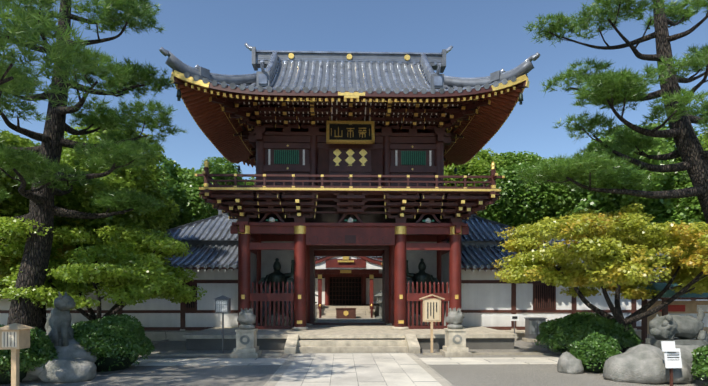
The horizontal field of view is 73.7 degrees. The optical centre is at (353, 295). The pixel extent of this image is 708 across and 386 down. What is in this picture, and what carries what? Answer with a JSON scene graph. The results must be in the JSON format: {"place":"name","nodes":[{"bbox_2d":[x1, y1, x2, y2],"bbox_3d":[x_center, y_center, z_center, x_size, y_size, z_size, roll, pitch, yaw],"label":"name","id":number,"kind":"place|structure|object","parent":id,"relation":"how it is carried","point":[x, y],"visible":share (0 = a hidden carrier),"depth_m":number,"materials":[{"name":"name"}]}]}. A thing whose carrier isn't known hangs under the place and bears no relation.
{"place":"outdoors","nodes":[
{"label":"outdoors","id":0,"kind":"place"},
{"bbox_2d":[131,357,559,365],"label":"paved strip","id":1,"kind":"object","parent":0,"point":[280,361],"depth_m":12.59,"materials":[{"name":"grey stone"}]},
{"bbox_2d":[0,317,707,385],"bbox_3d":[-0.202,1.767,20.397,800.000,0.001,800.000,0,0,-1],"label":"gravel ground","id":2,"kind":"structure","parent":0,"point":[452,374],"depth_m":10.58,"materials":[{"name":"grey gravel"}]},
{"bbox_2d":[0,323,33,385],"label":"wooden marker post","id":3,"kind":"object","parent":2,"relation":"on","point":[14,337],"visible":1,"depth_m":8.55,"materials":[{"name":"brown wood"}]},
{"bbox_2d":[0,324,58,383],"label":"shrub","id":4,"kind":"object","parent":2,"relation":"on","point":[41,345],"visible":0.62,"depth_m":9.42,"materials":[{"name":"green plant"}]},
{"bbox_2d":[0,204,96,298],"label":"tree","id":5,"kind":"object","parent":2,"relation":"on","point":[65,248],"visible":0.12,"depth_m":15.03,"materials":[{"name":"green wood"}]},
{"bbox_2d":[0,0,113,120],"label":"pine tree","id":6,"kind":"object","parent":2,"relation":"on","point":[9,68],"visible":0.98,"depth_m":7.80,"materials":[{"name":"green plant"}]},
{"bbox_2d":[22,291,96,382],"bbox_3d":[-6.646,0.835,10.425,1.715,1.863,2.490,0,0,-28],"label":"statue","id":7,"kind":"object","parent":2,"relation":"on","point":[74,362],"visible":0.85,"depth_m":10.16,"materials":[{"name":"grey stone"}]},
{"bbox_2d":[0,125,179,334],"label":"tree","id":8,"kind":"object","parent":2,"relation":"on","point":[77,198],"visible":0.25,"depth_m":16.16,"materials":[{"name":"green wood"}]},
{"bbox_2d":[0,0,188,329],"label":"pine tree","id":9,"kind":"object","parent":2,"relation":"on","point":[49,174],"visible":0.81,"depth_m":12.48,"materials":[{"name":"green plant"}]},
{"bbox_2d":[0,216,206,321],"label":"maple tree","id":10,"kind":"object","parent":2,"relation":"on","point":[141,273],"visible":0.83,"depth_m":12.89,"materials":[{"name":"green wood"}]},
{"bbox_2d":[71,314,154,372],"bbox_3d":[-5.771,1.091,11.245,1.899,1.350,1.794,0,0,28],"label":"shrub","id":11,"kind":"object","parent":2,"relation":"on","point":[120,342],"visible":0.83,"depth_m":10.78,"materials":[{"name":"green plant"}]},
{"bbox_2d":[90,155,217,229],"bbox_3d":[-15.842,-3.501,30.352,15.505,10.735,12.266,0,0,-1],"label":"tree","id":12,"kind":"object","parent":2,"relation":"on","point":[181,189],"visible":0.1,"depth_m":28.12,"materials":[{"name":"green plant"}]},
{"bbox_2d":[173,168,237,219],"bbox_3d":[-14.369,-3.864,34.861,11.381,11.460,13.197,0,0,-1],"label":"tree","id":13,"kind":"object","parent":2,"relation":"on","point":[202,186],"depth_m":33.05,"materials":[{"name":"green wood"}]},
{"bbox_2d":[159,157,255,184],"bbox_3d":[-12.962,-5.240,44.470,17.769,14.214,15.049,0,0,-26],"label":"tree","id":14,"kind":"object","parent":2,"relation":"on","point":[227,167],"depth_m":39.56,"materials":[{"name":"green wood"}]},
{"bbox_2d":[215,295,230,352],"bbox_3d":[-3.997,0.877,14.396,0.500,1.780,0.400,0,0,-1],"label":"pole lantern sign","id":15,"kind":"object","parent":2,"relation":"on","point":[222,304],"visible":0.9,"depth_m":14.25,"materials":[{"name":"grey metal"}]},
{"bbox_2d":[231,308,261,357],"bbox_3d":[-3.130,1.057,13.768,0.760,1.420,0.760,0,0,-1],"label":"lion statue","id":16,"kind":"object","parent":2,"relation":"on","point":[246,340],"visible":1,"depth_m":13.52,"materials":[{"name":"stone"}]},
{"bbox_2d":[315,256,381,318],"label":"hall","id":17,"kind":"structure","parent":2,"relation":"on","point":[348,287],"depth_m":39.03,"materials":[{"name":"red painted wood"},{"name":"white plaster"},{"name":"dark roof tile"}]},
{"bbox_2d":[182,319,517,353],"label":"stone steps","id":18,"kind":"structure","parent":2,"relation":"on","point":[349,339],"depth_m":15.36,"materials":[{"name":"stone"}]},
{"bbox_2d":[159,42,539,329],"bbox_3d":[-0.202,-4.799,20.397,12.450,12.131,10.150,0,0,-1],"label":"temple gate","id":19,"kind":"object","parent":18,"relation":"on","point":[346,153],"visible":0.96,"depth_m":17.84,"materials":[{"name":"red paint"}]},
{"bbox_2d":[139,339,561,355],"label":"kerb stones","id":20,"kind":"object","parent":2,"relation":"on","point":[280,354],"visible":0.27,"depth_m":14.01,"materials":[{"name":"stone"}]},
{"bbox_2d":[0,210,707,340],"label":"corridor walls","id":21,"kind":"structure","parent":2,"relation":"on","point":[488,300],"depth_m":19.48,"materials":[{"name":"white paint"}]},
{"bbox_2d":[264,353,453,385],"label":"path kerb","id":22,"kind":"structure","parent":2,"relation":"on","point":[274,379],"depth_m":10.89,"materials":[{"name":"grey stone"}]},
{"bbox_2d":[374,290,381,318],"bbox_3d":[1.872,0.675,32.955,1.008,2.184,0.873,0,0,-1],"label":"lantern","id":23,"kind":"object","parent":2,"relation":"on","point":[379,298],"visible":0.69,"depth_m":32.83,"materials":[{"name":"stone"}]},
{"bbox_2d":[419,294,444,352],"bbox_3d":[2.401,0.863,14.562,0.771,1.807,0.160,0,0,-1],"label":"wooden signboard","id":24,"kind":"object","parent":2,"relation":"on","point":[431,310],"visible":0.94,"depth_m":14.53,"materials":[{"name":"brown wood"}]},
{"bbox_2d":[440,307,471,356],"bbox_3d":[2.987,1.057,13.927,0.760,1.420,0.760,0,0,-1],"label":"lion statue","id":25,"kind":"object","parent":2,"relation":"on","point":[455,338],"visible":1,"depth_m":13.68,"materials":[{"name":"stone"}]},
{"bbox_2d":[444,148,565,227],"bbox_3d":[8.612,-3.958,32.683,13.696,11.649,12.937,0,0,-1],"label":"tree","id":26,"kind":"object","parent":2,"relation":"on","point":[475,166],"visible":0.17,"depth_m":28.41,"materials":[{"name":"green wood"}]},
{"bbox_2d":[510,314,546,341],"bbox_3d":[6.734,1.242,18.226,1.395,1.050,0.550,0,0,-1],"label":"wall sign and cabinet","id":27,"kind":"object","parent":2,"relation":"on","point":[532,324],"visible":0.81,"depth_m":18.05,"materials":[{"name":"white paint"}]},
{"bbox_2d":[534,312,641,352],"bbox_3d":[6.963,1.118,14.040,3.019,1.310,2.440,0,0,-1],"label":"shrub","id":28,"kind":"object","parent":2,"relation":"on","point":[561,334],"visible":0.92,"depth_m":13.30,"materials":[{"name":"green plant"}]},
{"bbox_2d":[475,121,704,226],"bbox_3d":[13.944,-4.082,31.355,14.501,11.897,13.792,0,0,-1],"label":"tree","id":29,"kind":"object","parent":2,"relation":"on","point":[509,192],"visible":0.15,"depth_m":26.58,"materials":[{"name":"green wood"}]},
{"bbox_2d":[569,331,621,372],"bbox_3d":[5.592,1.298,10.939,1.214,0.938,1.174,0,0,-1],"label":"shrub","id":30,"kind":"object","parent":2,"relation":"on","point":[593,352],"visible":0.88,"depth_m":10.66,"materials":[{"name":"green plant"}]},
{"bbox_2d":[493,203,707,352],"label":"maple tree","id":31,"kind":"object","parent":2,"relation":"on","point":[616,251],"visible":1,"depth_m":12.01,"materials":[{"name":"yellow plant"}]},
{"bbox_2d":[512,0,707,223],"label":"pine tree","id":32,"kind":"object","parent":2,"relation":"on","point":[609,89],"visible":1,"depth_m":13.04,"materials":[{"name":"green plant"}]},
{"bbox_2d":[536,131,705,248],"bbox_3d":[15.605,-2.911,24.277,11.352,9.555,10.468,0,0,-1],"label":"tree","id":33,"kind":"object","parent":2,"relation":"on","point":[686,210],"visible":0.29,"depth_m":21.23,"materials":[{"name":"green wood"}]},
{"bbox_2d":[557,307,707,383],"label":"rockery","id":34,"kind":"object","parent":2,"relation":"on","point":[642,363],"visible":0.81,"depth_m":9.90,"materials":[{"name":"grey stone"}]},
{"bbox_2d":[626,283,707,343],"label":"building","id":35,"kind":"structure","parent":2,"relation":"on","point":[685,308],"depth_m":15.63,"materials":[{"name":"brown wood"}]},
{"bbox_2d":[661,341,681,385],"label":"white info boards","id":36,"kind":"object","parent":2,"relation":"on","point":[672,356],"visible":1,"depth_m":9.16,"materials":[{"name":"white paint"}]},
{"bbox_2d":[676,133,707,160],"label":"tree","id":37,"kind":"object","parent":2,"relation":"on","point":[705,144],"visible":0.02,"depth_m":30.46,"materials":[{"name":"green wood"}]},
{"bbox_2d":[691,345,707,384],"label":"shrub","id":38,"kind":"object","parent":2,"relation":"on","point":[699,367],"visible":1,"depth_m":8.99,"materials":[{"name":"green plant"}]},
{"bbox_2d":[0,0,707,179],"label":"sky","id":39,"kind":"structure","parent":0,"point":[486,37],"materials":[{"name":"blue"}]},
{"bbox_2d":[275,353,441,385],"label":"path paving","id":40,"kind":"structure","parent":0,"point":[360,369],"depth_m":10.92,"materials":[{"name":"grey stone"}]}
]}

